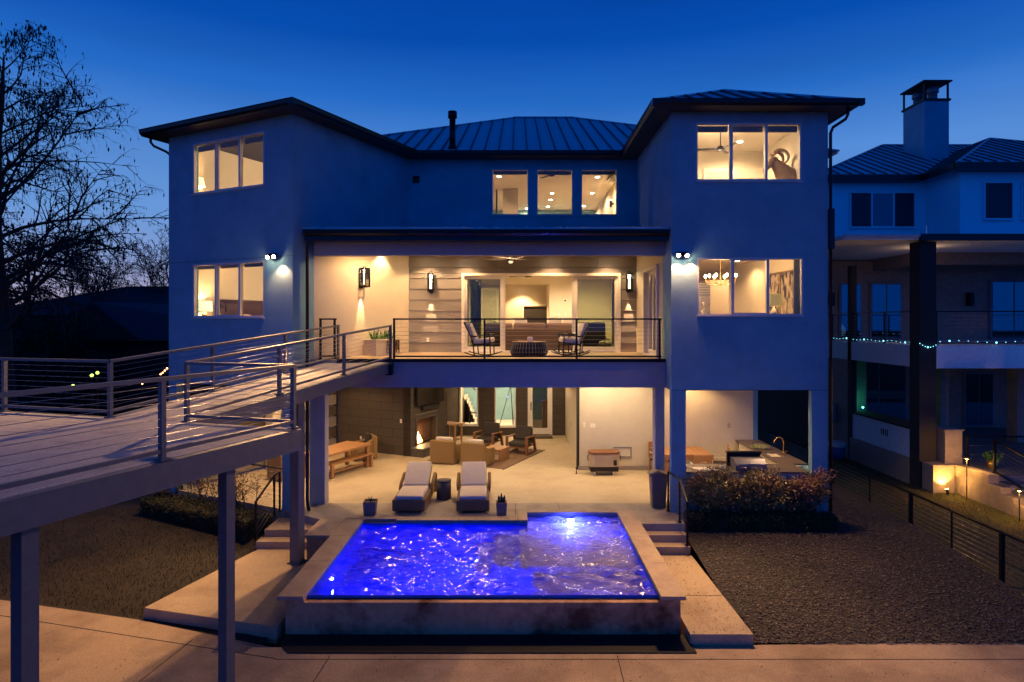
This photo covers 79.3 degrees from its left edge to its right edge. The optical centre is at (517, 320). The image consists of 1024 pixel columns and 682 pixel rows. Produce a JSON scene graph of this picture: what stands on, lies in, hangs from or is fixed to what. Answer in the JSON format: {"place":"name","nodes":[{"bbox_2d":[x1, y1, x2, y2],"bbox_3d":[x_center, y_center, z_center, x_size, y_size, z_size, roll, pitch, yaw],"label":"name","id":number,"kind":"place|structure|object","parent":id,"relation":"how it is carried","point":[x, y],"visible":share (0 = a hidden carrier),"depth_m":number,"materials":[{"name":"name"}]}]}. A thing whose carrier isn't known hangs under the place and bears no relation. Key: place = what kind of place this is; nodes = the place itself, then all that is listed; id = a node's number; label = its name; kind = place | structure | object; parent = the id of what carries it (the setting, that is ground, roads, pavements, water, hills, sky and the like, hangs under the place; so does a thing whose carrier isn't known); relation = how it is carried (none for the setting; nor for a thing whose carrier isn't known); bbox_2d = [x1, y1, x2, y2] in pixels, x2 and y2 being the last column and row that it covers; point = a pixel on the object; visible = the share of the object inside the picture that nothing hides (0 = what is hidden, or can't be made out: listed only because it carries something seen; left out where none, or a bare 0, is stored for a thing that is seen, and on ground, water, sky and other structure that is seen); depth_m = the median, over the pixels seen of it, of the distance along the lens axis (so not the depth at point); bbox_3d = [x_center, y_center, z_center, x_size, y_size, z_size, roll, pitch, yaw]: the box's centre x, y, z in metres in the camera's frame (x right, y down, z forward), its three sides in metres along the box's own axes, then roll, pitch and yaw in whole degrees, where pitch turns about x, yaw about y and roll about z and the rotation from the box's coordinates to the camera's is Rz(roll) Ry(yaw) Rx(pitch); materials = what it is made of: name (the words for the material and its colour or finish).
{"place":"outdoors","nodes":[
{"label":"outdoors","id":0,"kind":"place"},
{"bbox_2d":[31,254,145,300],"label":"bare tree","id":1,"kind":"object","parent":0,"point":[130,267],"visible":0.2,"depth_m":43.70,"materials":[{"name":"brown plant"}]},
{"bbox_2d":[0,409,305,644],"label":"lawn","id":2,"kind":"structure","parent":0,"point":[133,504],"depth_m":13.69,"materials":[{"name":"green plant"}]},
{"bbox_2d":[3,209,99,411],"bbox_3d":[-20.065,0.309,25.988,6.505,10.108,5.785,0,0,0],"label":"evergreen tree","id":3,"kind":"object","parent":2,"relation":"on","point":[35,294],"visible":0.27,"depth_m":25.74,"materials":[{"name":"green plant"}]},
{"bbox_2d":[13,292,117,415],"bbox_3d":[-18.503,2.100,24.133,4.645,6.530,4.648,0,0,-24],"label":"evergreen tree","id":4,"kind":"object","parent":2,"relation":"on","point":[58,344],"visible":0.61,"depth_m":23.97,"materials":[{"name":"green plant"}]},
{"bbox_2d":[33,349,130,415],"bbox_3d":[-16.060,3.038,22.405,3.732,4.659,3.224,0,0,42],"label":"evergreen tree","id":5,"kind":"object","parent":2,"relation":"on","point":[84,373],"visible":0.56,"depth_m":22.34,"materials":[{"name":"green plant"}]},
{"bbox_2d":[0,20,168,410],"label":"bald cypress tree","id":6,"kind":"object","parent":2,"relation":"on","point":[67,243],"visible":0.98,"depth_m":19.07,"materials":[{"name":"brown plant"}]},
{"bbox_2d":[46,223,162,304],"bbox_3d":[-25.836,-0.483,39.538,7.103,11.768,6.630,0,0,-23],"label":"bare tree","id":7,"kind":"object","parent":2,"relation":"on","point":[97,288],"visible":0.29,"depth_m":38.72,"materials":[{"name":"brown plant"}]},
{"bbox_2d":[82,240,168,306],"bbox_3d":[-22.462,-0.090,40.041,7.352,10.947,8.608,0,0,0],"label":"bare tree","id":8,"kind":"object","parent":2,"relation":"on","point":[152,275],"visible":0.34,"depth_m":39.99,"materials":[{"name":"brown plant"}]},
{"bbox_2d":[14,302,265,417],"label":"distant house","id":9,"kind":"structure","parent":2,"relation":"on","point":[140,328],"depth_m":27.30,"materials":[{"name":"black"}]},
{"bbox_2d":[138,491,271,542],"bbox_3d":[-8.068,4.945,15.814,4.080,0.672,0.873,0,0,26],"label":"hedge","id":10,"kind":"object","parent":2,"relation":"on","point":[168,506],"visible":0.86,"depth_m":15.58,"materials":[{"name":"green plant"}]},
{"bbox_2d":[189,471,242,503],"bbox_3d":[-7.957,4.377,16.192,1.550,1.576,0.815,0,0,0],"label":"shrub","id":11,"kind":"object","parent":2,"relation":"on","point":[201,484],"visible":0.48,"depth_m":16.16,"materials":[{"name":"brown plant"}]},
{"bbox_2d":[215,464,271,509],"bbox_3d":[-7.010,4.333,15.686,1.491,1.668,0.814,0,0,0],"label":"shrub","id":12,"kind":"object","parent":2,"relation":"on","point":[238,483],"visible":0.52,"depth_m":15.65,"materials":[{"name":"brown plant"}]},
{"bbox_2d":[144,549,309,643],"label":"path","id":13,"kind":"structure","parent":0,"point":[264,578],"depth_m":11.62,"materials":[{"name":"concrete"}]},
{"bbox_2d":[305,519,343,557],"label":"stone plinth","id":14,"kind":"structure","parent":13,"relation":"on","point":[319,533],"depth_m":13.77,"materials":[{"name":"beige stone"}]},
{"bbox_2d":[220,299,262,315],"bbox_3d":[-7.680,0.200,19.137,2.210,1.720,2.170,0,0,26],"label":"headboard","id":15,"kind":"object","parent":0,"point":[250,307],"visible":0.19,"depth_m":19.37,"materials":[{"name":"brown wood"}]},
{"bbox_2d":[177,435,669,522],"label":"patio","id":16,"kind":"structure","parent":0,"point":[547,475],"depth_m":18.20,"materials":[{"name":"concrete"}]},
{"bbox_2d":[305,441,370,477],"bbox_3d":[-5.696,4.375,19.435,1.000,0.770,2.100,0,0,26],"label":"dining table","id":17,"kind":"object","parent":16,"relation":"on","point":[345,447],"visible":0.55,"depth_m":19.80,"materials":[{"name":"brown wood"}]},
{"bbox_2d":[329,452,372,478],"bbox_3d":[-5.300,4.532,19.450,0.360,0.455,1.840,0,0,28],"label":"dining bench","id":18,"kind":"object","parent":16,"relation":"on","point":[363,455],"visible":0.7,"depth_m":19.39,"materials":[{"name":"brown wood"}]},
{"bbox_2d":[349,432,376,460],"bbox_3d":[-5.350,4.305,21.350,0.840,0.850,0.660,0,0,-30],"label":"wicker armchair","id":19,"kind":"object","parent":16,"relation":"on","point":[371,438],"visible":0.48,"depth_m":21.22,"materials":[{"name":"brown wicker"}]},
{"bbox_2d":[392,462,436,510],"bbox_3d":[-2.700,4.307,16.251,0.930,0.868,1.962,0,0,0],"label":"sun lounger","id":20,"kind":"object","parent":16,"relation":"on","point":[417,489],"visible":0.99,"depth_m":16.23,"materials":[{"name":"white fabric"}]},
{"bbox_2d":[410,442,429,457],"bbox_3d":[-3.100,4.604,22.421,0.540,0.313,1.920,0,0,26],"label":"hearth","id":21,"kind":"object","parent":16,"relation":"on","point":[422,451],"visible":0.43,"depth_m":21.65,"materials":[{"name":"grey stone"}]},
{"bbox_2d":[415,413,437,445],"bbox_3d":[-3.438,3.985,22.641,0.340,1.070,1.400,0,0,26],"label":"fireplace","id":22,"kind":"object","parent":21,"relation":"on","point":[422,430],"visible":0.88,"depth_m":22.83,"materials":[{"name":"brown brick"}]},
{"bbox_2d":[436,478,450,499],"bbox_3d":[-1.980,4.510,16.580,0.404,0.500,0.404,0,0,0],"label":"side table","id":23,"kind":"object","parent":16,"relation":"on","point":[443,488],"visible":1,"depth_m":16.42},
{"bbox_2d":[456,461,490,510],"bbox_3d":[-1.159,4.307,16.251,0.930,0.868,1.962,0,0,-3],"label":"sun lounger","id":24,"kind":"object","parent":16,"relation":"on","point":[473,485],"visible":1,"depth_m":16.23,"materials":[{"name":"white fabric"}]},
{"bbox_2d":[427,444,543,469],"bbox_3d":[-1.034,4.751,21.900,2.930,0.014,3.330,0,0,26],"label":"rug","id":25,"kind":"object","parent":16,"relation":"on","point":[518,455],"visible":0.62,"depth_m":21.33,"materials":[{"name":"brown fabric"}]},
{"bbox_2d":[430,436,460,463],"bbox_3d":[-2.420,4.305,20.860,0.860,0.850,0.840,0,0,12],"label":"wicker armchair","id":26,"kind":"object","parent":25,"relation":"on","point":[445,450],"visible":0.94,"depth_m":20.47,"materials":[{"name":"brown wicker"}]},
{"bbox_2d":[461,439,494,465],"bbox_3d":[-1.320,4.305,20.420,0.860,0.850,0.840,0,0,24],"label":"wicker armchair","id":27,"kind":"object","parent":25,"relation":"on","point":[474,450],"visible":0.88,"depth_m":20.08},
{"bbox_2d":[473,422,503,445],"bbox_3d":[-1.092,4.295,23.168,0.860,0.926,0.920,0,0,24],"label":"teak armchair","id":28,"kind":"object","parent":25,"relation":"on","point":[491,432],"visible":0.73,"depth_m":23.23,"materials":[{"name":"grey fabric"}]},
{"bbox_2d":[505,425,536,455],"bbox_3d":[0.128,4.295,22.368,0.860,0.926,0.920,0,0,24],"label":"teak armchair","id":29,"kind":"object","parent":25,"relation":"on","point":[523,437],"visible":0.93,"depth_m":22.40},
{"bbox_2d":[138,89,864,521],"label":"modern house","id":30,"kind":"structure","parent":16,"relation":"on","point":[324,205],"depth_m":16.77,"materials":[{"name":"paint"}]},
{"bbox_2d":[191,131,264,195],"bbox_3d":[-7.726,-4.175,16.547,2.779,1.430,0.230,0,0,26],"label":"window","id":31,"kind":"structure","parent":30,"relation":"in","point":[238,141],"depth_m":16.61,"materials":[{"name":"plastic"}]},
{"bbox_2d":[191,260,264,318],"bbox_3d":[-7.726,-0.816,16.547,2.779,1.499,0.230,0,0,26],"label":"window","id":32,"kind":"structure","parent":30,"relation":"in","point":[239,265],"depth_m":16.64,"materials":[{"name":"plastic"}]},
{"bbox_2d":[200,391,335,481],"bbox_3d":[-7.965,3.500,20.370,0.060,2.360,5.600,0,0,26],"label":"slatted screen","id":33,"kind":"object","parent":30,"relation":"attached to","point":[332,413],"visible":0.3,"depth_m":22.56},
{"bbox_2d":[319,318,336,358],"bbox_3d":[-4.992,0.465,16.220,0.470,1.070,0.100,0,0,-34],"label":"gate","id":34,"kind":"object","parent":30,"relation":"on","point":[334,333],"visible":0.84,"depth_m":16.22,"materials":[{"name":"black metal"}]},
{"bbox_2d":[363,329,399,355],"bbox_3d":[-3.953,0.593,18.139,0.600,0.814,1.416,0,0,26],"label":"planter box","id":35,"kind":"object","parent":30,"relation":"on","point":[381,347],"visible":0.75,"depth_m":17.78,"materials":[{"name":"paint"}]},
{"bbox_2d":[416,388,443,405],"bbox_3d":[-3.230,2.510,22.595,0.165,1.000,1.720,0,0,26],"label":"television","id":36,"kind":"object","parent":30,"relation":"attached to","point":[424,396],"visible":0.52,"depth_m":22.40,"materials":[{"name":"black plastic"}]},
{"bbox_2d":[470,279,480,346],"bbox_3d":[-1.360,-0.276,20.349,0.520,2.592,0.068,0,0,0],"label":"curtain","id":37,"kind":"object","parent":30,"relation":"hanging from","point":[475,298],"visible":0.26,"depth_m":20.34,"materials":[{"name":"fabric"}]},
{"bbox_2d":[464,322,501,355],"bbox_3d":[-0.990,0.514,17.651,1.014,0.966,0.653,0,0,8],"label":"rocking chair","id":38,"kind":"object","parent":30,"relation":"on","point":[475,339],"visible":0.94,"depth_m":17.42,"materials":[{"name":"fabric"}]},
{"bbox_2d":[465,276,502,350],"bbox_3d":[-1.090,-0.247,19.900,1.240,2.403,0.044,0,0,0],"label":"sliding door","id":39,"kind":"structure","parent":30,"relation":"in","point":[500,348],"depth_m":19.88,"materials":[{"name":"white paint"}]},
{"bbox_2d":[491,169,528,215],"bbox_3d":[-0.237,-4.130,19.915,1.215,1.500,0.230,0,0,0],"label":"window","id":40,"kind":"structure","parent":30,"relation":"in","point":[494,171],"depth_m":19.86,"materials":[{"name":"plastic"}]},
{"bbox_2d":[393,318,661,358],"bbox_3d":[0.240,0.465,16.060,7.000,1.070,0.100,0,0,0],"label":"balcony railing","id":41,"kind":"object","parent":30,"relation":"on","point":[576,331],"visible":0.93,"depth_m":16.04,"materials":[{"name":"black metal"}]},
{"bbox_2d":[486,323,571,350],"bbox_3d":[0.410,0.530,21.240,3.120,0.940,0.920,0,0,0],"label":"sofa","id":42,"kind":"object","parent":30,"relation":"on","point":[551,339],"visible":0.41,"depth_m":20.78,"materials":[{"name":"fabric"}]},
{"bbox_2d":[510,341,547,355],"bbox_3d":[0.330,0.790,18.000,1.124,0.390,1.124,0,0,0],"label":"drum table","id":43,"kind":"object","parent":30,"relation":"on","point":[526,348],"visible":0.98,"depth_m":17.57,"materials":[{"name":"grey wicker"}]},
{"bbox_2d":[522,304,546,324],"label":"window","id":44,"kind":"structure","parent":30,"relation":"attached to","point":[534,310],"depth_m":28.13,"materials":[{"name":"white paint"}]},
{"bbox_2d":[530,388,549,433],"bbox_3d":[0.930,3.235,25.725,0.860,2.950,0.050,0,0,0],"label":"door","id":45,"kind":"structure","parent":30,"relation":"in","point":[535,430],"depth_m":25.70,"materials":[{"name":"white paint"}]},
{"bbox_2d":[536,169,573,215],"bbox_3d":[1.195,-4.130,19.915,1.200,1.500,0.230,0,0,0],"label":"window","id":46,"kind":"structure","parent":30,"relation":"in","point":[539,171],"depth_m":19.86,"materials":[{"name":"plastic"}]},
{"bbox_2d":[551,322,589,355],"bbox_3d":[1.510,0.514,17.651,1.014,0.966,0.653,0,0,-8],"label":"rocking chair","id":47,"kind":"object","parent":30,"relation":"on","point":[584,326],"visible":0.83,"depth_m":17.42,"materials":[{"name":"fabric"}]},
{"bbox_2d":[574,276,616,350],"bbox_3d":[2.520,-0.247,19.900,1.380,2.403,0.044,0,0,0],"label":"sliding door","id":48,"kind":"structure","parent":30,"relation":"in","point":[614,348],"depth_m":19.88,"materials":[{"name":"white paint"}]},
{"bbox_2d":[583,322,609,346],"bbox_3d":[2.720,0.504,21.418,0.800,0.912,0.974,0,0,20],"label":"armchair","id":49,"kind":"object","parent":30,"relation":"on","point":[592,339],"visible":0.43,"depth_m":21.00,"materials":[{"name":"fabric"}]},
{"bbox_2d":[581,169,617,215],"bbox_3d":[2.620,-4.130,19.915,1.200,1.500,0.230,0,0,0],"label":"window","id":50,"kind":"structure","parent":30,"relation":"in","point":[583,171],"depth_m":19.86,"materials":[{"name":"plastic"}]},
{"bbox_2d":[648,271,651,353],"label":"sliding door","id":51,"kind":"structure","parent":30,"relation":"in","point":[649,273],"depth_m":18.23,"materials":[{"name":"white paint"}]},
{"bbox_2d":[652,269,655,354],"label":"sliding door","id":52,"kind":"structure","parent":30,"relation":"in","point":[653,271],"depth_m":17.47,"materials":[{"name":"white paint"}]},
{"bbox_2d":[699,283,709,313],"bbox_3d":[5.800,-0.070,19.714,0.500,2.240,0.772,0,0,0],"label":"refrigerator","id":53,"kind":"object","parent":30,"relation":"on","point":[704,298],"visible":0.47,"depth_m":19.40,"materials":[{"name":"metal"}]},
{"bbox_2d":[695,123,802,181],"bbox_3d":[5.745,-4.190,15.415,2.670,1.480,0.230,0,0,0],"label":"window","id":54,"kind":"structure","parent":30,"relation":"in","point":[700,127],"depth_m":15.36,"materials":[{"name":"plastic"}]},
{"bbox_2d":[696,258,804,316],"bbox_3d":[5.780,-0.840,15.372,2.680,1.470,0.145,0,0,0],"label":"window","id":55,"kind":"structure","parent":30,"relation":"in","point":[732,314],"depth_m":15.35,"materials":[{"name":"plastic"}]},
{"bbox_2d":[764,269,792,313],"bbox_3d":[7.480,-0.670,17.605,0.040,1.460,2.130,0,0,0],"label":"framed painting","id":56,"kind":"object","parent":30,"relation":"attached to","point":[781,282],"visible":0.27,"depth_m":17.36,"materials":[{"name":"multicoloured metal"}]},
{"bbox_2d":[763,148,796,178],"bbox_3d":[7.148,-4.076,16.896,0.991,1.210,0.597,0,0,0],"label":"mounted ram head","id":57,"kind":"object","parent":30,"relation":"attached to","point":[781,169],"visible":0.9,"depth_m":16.71},
{"bbox_2d":[793,260,799,313],"bbox_3d":[7.125,-0.406,15.720,0.450,2.732,0.060,0,0,0],"label":"curtain","id":58,"kind":"object","parent":30,"relation":"hanging from","point":[796,286],"visible":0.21,"depth_m":15.71,"materials":[{"name":"grey fabric"}]},
{"bbox_2d":[587,449,620,475],"bbox_3d":[2.680,4.395,19.199,1.043,0.730,0.481,0,0,-2],"label":"cooler cart","id":59,"kind":"object","parent":16,"relation":"on","point":[603,460],"visible":1,"depth_m":18.99,"materials":[{"name":"paint"}]},
{"bbox_2d":[665,446,713,473],"bbox_3d":[5.065,4.360,18.915,1.470,0.800,1.270,0,0,0],"label":"dining table","id":60,"kind":"object","parent":16,"relation":"on","point":[691,451],"visible":0.41,"depth_m":18.51,"materials":[{"name":"brown wood"}]},
{"bbox_2d":[686,437,808,473],"bbox_3d":[5.950,4.017,17.620,3.500,1.486,4.240,0,0,0],"label":"kitchen counter","id":61,"kind":"object","parent":16,"relation":"on","point":[783,460],"visible":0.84,"depth_m":16.66,"materials":[{"name":"stone"}]},
{"bbox_2d":[725,451,766,470],"bbox_3d":[5.870,3.645,15.879,0.900,0.510,0.662,0,0,0],"label":"gas grill","id":62,"kind":"object","parent":61,"relation":"on","point":[742,459],"visible":0.9,"depth_m":15.73,"materials":[{"name":"metal"}]},
{"bbox_2d":[464,388,476,422],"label":"staircase","id":63,"kind":"structure","parent":0,"point":[469,414],"depth_m":29.00,"materials":[{"name":"white paint"}]},
{"bbox_2d":[284,503,684,531],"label":"terrace","id":64,"kind":"structure","parent":0,"point":[650,518],"depth_m":15.43,"materials":[{"name":"concrete"}]},
{"bbox_2d":[647,468,666,507],"bbox_3d":[3.600,4.295,15.850,0.470,0.930,0.420,0,0,0],"label":"trash bin","id":65,"kind":"object","parent":64,"relation":"on","point":[658,483],"visible":0.97,"depth_m":15.68,"materials":[{"name":"plastic"}]},
{"bbox_2d":[481,288,498,346],"bbox_3d":[-1.140,-0.145,24.866,0.760,2.390,0.127,0,0,0],"label":"interior door","id":66,"kind":"structure","parent":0,"point":[489,302],"depth_m":24.87,"materials":[{"name":"white paint"}]},
{"bbox_2d":[503,189,517,213],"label":"door","id":67,"kind":"structure","parent":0,"point":[510,201],"depth_m":25.00,"materials":[{"name":"paint"}]},
{"bbox_2d":[0,600,1023,681],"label":"driveway","id":68,"kind":"structure","parent":0,"point":[81,654],"depth_m":9.81,"materials":[{"name":"concrete"}]},
{"bbox_2d":[0,325,393,681],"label":"footbridge","id":69,"kind":"object","parent":68,"relation":"on","point":[55,467],"visible":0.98,"depth_m":7.94,"materials":[{"name":"metal"}]},
{"bbox_2d":[279,634,696,653],"bbox_3d":[-0.545,5.431,10.395,6.950,0.017,0.590,0,0,0],"label":"gravel strip","id":70,"kind":"object","parent":68,"relation":"on","point":[484,643],"visible":1,"depth_m":10.35,"materials":[{"name":"black gravel"}]},
{"bbox_2d":[275,659,1023,659],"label":"driveway joint","id":71,"kind":"object","parent":68,"relation":"on","point":[650,659],"visible":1,"depth_m":9.92,"materials":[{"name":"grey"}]},
{"bbox_2d":[0,0,1023,310],"label":"sky","id":72,"kind":"structure","parent":0,"point":[381,67],"materials":[{"name":"blue"}]},
{"bbox_2d":[263,541,847,646],"bbox_3d":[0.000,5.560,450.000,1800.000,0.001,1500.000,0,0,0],"label":"ground","id":73,"kind":"structure","parent":0,"point":[693,554],"depth_m":10.96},
{"bbox_2d":[11,286,168,409],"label":"distant house","id":74,"kind":"structure","parent":73,"relation":"on","point":[146,296],"depth_m":38.52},
{"bbox_2d":[114,220,168,286],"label":"bare tree","id":75,"kind":"object","parent":73,"relation":"on","point":[138,275],"visible":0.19,"depth_m":49.85,"materials":[{"name":"brown plant"}]},
{"bbox_2d":[256,517,313,549],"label":"garden steps","id":76,"kind":"structure","parent":73,"relation":"on","point":[277,533],"depth_m":14.59,"materials":[{"name":"concrete"}]},
{"bbox_2d":[253,471,281,544],"bbox_3d":[-5.979,4.467,14.889,0.154,1.448,1.214,0,0,6],"label":"stair railing","id":77,"kind":"object","parent":76,"relation":"on","point":[273,494],"visible":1,"depth_m":14.97,"materials":[{"name":"black metal"}]},
{"bbox_2d":[277,510,685,633],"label":"swimming pool","id":78,"kind":"structure","parent":73,"relation":"in","point":[305,615],"depth_m":10.69,"materials":[{"name":"paint"}]},
{"bbox_2d":[307,516,658,598],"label":"water","id":79,"kind":"structure","parent":78,"relation":"in","point":[554,555],"depth_m":12.45,"materials":[{"name":"blue liquid"}]},
{"bbox_2d":[646,531,689,555],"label":"garden steps","id":80,"kind":"structure","parent":73,"relation":"on","point":[669,543],"depth_m":14.21,"materials":[{"name":"concrete"}]},
{"bbox_2d":[666,470,688,545],"bbox_3d":[3.814,4.415,14.737,0.100,1.345,1.550,0,0,-3],"label":"stair railing","id":81,"kind":"object","parent":80,"relation":"on","point":[680,496],"visible":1,"depth_m":14.58,"materials":[{"name":"black metal"}]},
{"bbox_2d":[936,428,1023,480],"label":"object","id":82,"kind":"structure","parent":73,"relation":"on","point":[975,454],"depth_m":21.39,"materials":[{"name":"metal"}]},
{"bbox_2d":[661,556,752,646],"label":"path","id":83,"kind":"structure","parent":0,"point":[690,571],"depth_m":11.15,"materials":[{"name":"concrete"}]},
{"bbox_2d":[699,280,728,313],"bbox_3d":[6.525,-0.145,20.525,0.750,2.390,0.750,0,0,0],"label":"chandelier","id":84,"kind":"object","parent":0,"point":[719,299],"visible":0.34,"depth_m":20.18,"materials":[{"name":"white metal"}]},
{"bbox_2d":[703,168,734,178],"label":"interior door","id":85,"kind":"structure","parent":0,"point":[715,173],"depth_m":18.85,"materials":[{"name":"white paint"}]},
{"bbox_2d":[685,483,1023,643],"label":"gravel bed","id":86,"kind":"object","parent":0,"point":[838,492],"visible":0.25,"depth_m":12.41,"materials":[{"name":"brown gravel"}]},
{"bbox_2d":[675,462,748,514],"bbox_3d":[4.715,4.238,15.064,1.839,1.559,1.102,0,0,0],"label":"shrub","id":87,"kind":"object","parent":86,"relation":"on","point":[708,493],"visible":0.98,"depth_m":14.92,"materials":[{"name":"green plant"}]},
{"bbox_2d":[683,507,838,532],"bbox_3d":[5.851,4.829,14.887,3.595,0.605,0.554,0,0,0],"label":"hedge","id":88,"kind":"object","parent":86,"relation":"on","point":[773,521],"visible":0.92,"depth_m":14.75,"materials":[{"name":"green plant"}]},
{"bbox_2d":[727,462,796,514],"bbox_3d":[5.884,4.247,15.080,1.910,1.538,1.096,0,0,0],"label":"shrub","id":89,"kind":"object","parent":86,"relation":"on","point":[757,492],"visible":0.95,"depth_m":14.88,"materials":[{"name":"green plant"}]},
{"bbox_2d":[777,462,837,515],"bbox_3d":[6.955,4.187,15.008,1.821,1.658,1.011,0,0,0],"label":"shrub","id":90,"kind":"object","parent":86,"relation":"on","point":[810,492],"visible":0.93,"depth_m":14.86,"materials":[{"name":"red plant"}]},
{"bbox_2d":[758,421,1023,593],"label":"side lawn","id":91,"kind":"structure","parent":0,"point":[765,435],"depth_m":17.29,"materials":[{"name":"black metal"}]},
{"bbox_2d":[828,440,846,459],"bbox_3d":[12.400,5.010,24.000,0.680,0.700,0.680,0,0,0],"label":"bucket","id":92,"kind":"object","parent":91,"relation":"on","point":[838,449],"visible":0.82,"depth_m":23.75,"materials":[{"name":"blue plastic"}]},
{"bbox_2d":[758,80,1023,487],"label":"neighbour house","id":93,"kind":"structure","parent":91,"relation":"on","point":[929,220],"depth_m":25.80,"materials":[{"name":"paint"}]},
{"bbox_2d":[838,283,861,338],"bbox_3d":[14.100,-0.430,26.190,0.960,2.380,0.120,0,0,0],"label":"porch door","id":94,"kind":"structure","parent":93,"relation":"in","point":[842,287],"depth_m":26.13,"materials":[{"name":"blue glass"}]},
{"bbox_2d":[849,192,916,227],"bbox_3d":[15.502,-4.708,26.223,2.818,1.549,0.145,0,0,0],"label":"window","id":95,"kind":"structure","parent":93,"relation":"in","point":[866,209],"depth_m":26.26,"materials":[{"name":"glass"}]},
{"bbox_2d":[869,283,901,338],"bbox_3d":[15.600,-0.430,26.190,1.360,2.380,0.120,0,0,0],"label":"porch door","id":96,"kind":"structure","parent":93,"relation":"in","point":[883,297],"depth_m":26.13,"materials":[{"name":"blue glass"}]},
{"bbox_2d":[866,362,906,419],"bbox_3d":[15.300,3.020,26.190,2.360,2.680,0.120,0,0,0],"label":"porch door","id":97,"kind":"structure","parent":93,"relation":"in","point":[886,384],"depth_m":26.13,"materials":[{"name":"black glass"}]},
{"bbox_2d":[828,311,1023,345],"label":"neighbour railing","id":98,"kind":"object","parent":93,"relation":"on","point":[856,329],"visible":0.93,"depth_m":21.19,"materials":[{"name":"black metal"}]},
{"bbox_2d":[963,372,993,425],"bbox_3d":[19.550,3.320,26.190,1.260,2.280,0.120,0,0,0],"label":"porch door","id":99,"kind":"structure","parent":93,"relation":"in","point":[978,387],"depth_m":26.13,"materials":[{"name":"glass"}]},
{"bbox_2d":[983,182,1015,219],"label":"window","id":100,"kind":"structure","parent":93,"relation":"in","point":[998,197],"depth_m":24.26,"materials":[{"name":"glass"}]},
{"bbox_2d":[989,280,1023,338],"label":"porch door","id":101,"kind":"structure","parent":93,"relation":"in","point":[1004,295],"depth_m":26.13,"materials":[{"name":"blue glass"}]},
{"bbox_2d":[769,431,1023,594],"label":"cable fence","id":102,"kind":"object","parent":91,"relation":"on","point":[1001,551],"visible":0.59,"depth_m":14.39,"materials":[{"name":"black metal"}]},
{"bbox_2d":[922,426,963,492],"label":"stone pillar","id":103,"kind":"structure","parent":91,"relation":"on","point":[938,476],"depth_m":19.45,"materials":[{"name":"beige stone"}]},
{"bbox_2d":[952,464,1023,519],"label":"retaining wall","id":104,"kind":"structure","parent":91,"relation":"on","point":[985,487],"depth_m":17.98,"materials":[{"name":"beige stone"}]},
{"bbox_2d":[999,481,1023,497],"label":"garden steps","id":105,"kind":"structure","parent":91,"relation":"on","point":[1012,486],"depth_m":17.50,"materials":[{"name":"grey concrete"}]},
{"bbox_2d":[965,436,1023,488],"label":"stair railing","id":106,"kind":"object","parent":105,"relation":"on","point":[994,445],"visible":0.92,"depth_m":18.17,"materials":[{"name":"black metal"}]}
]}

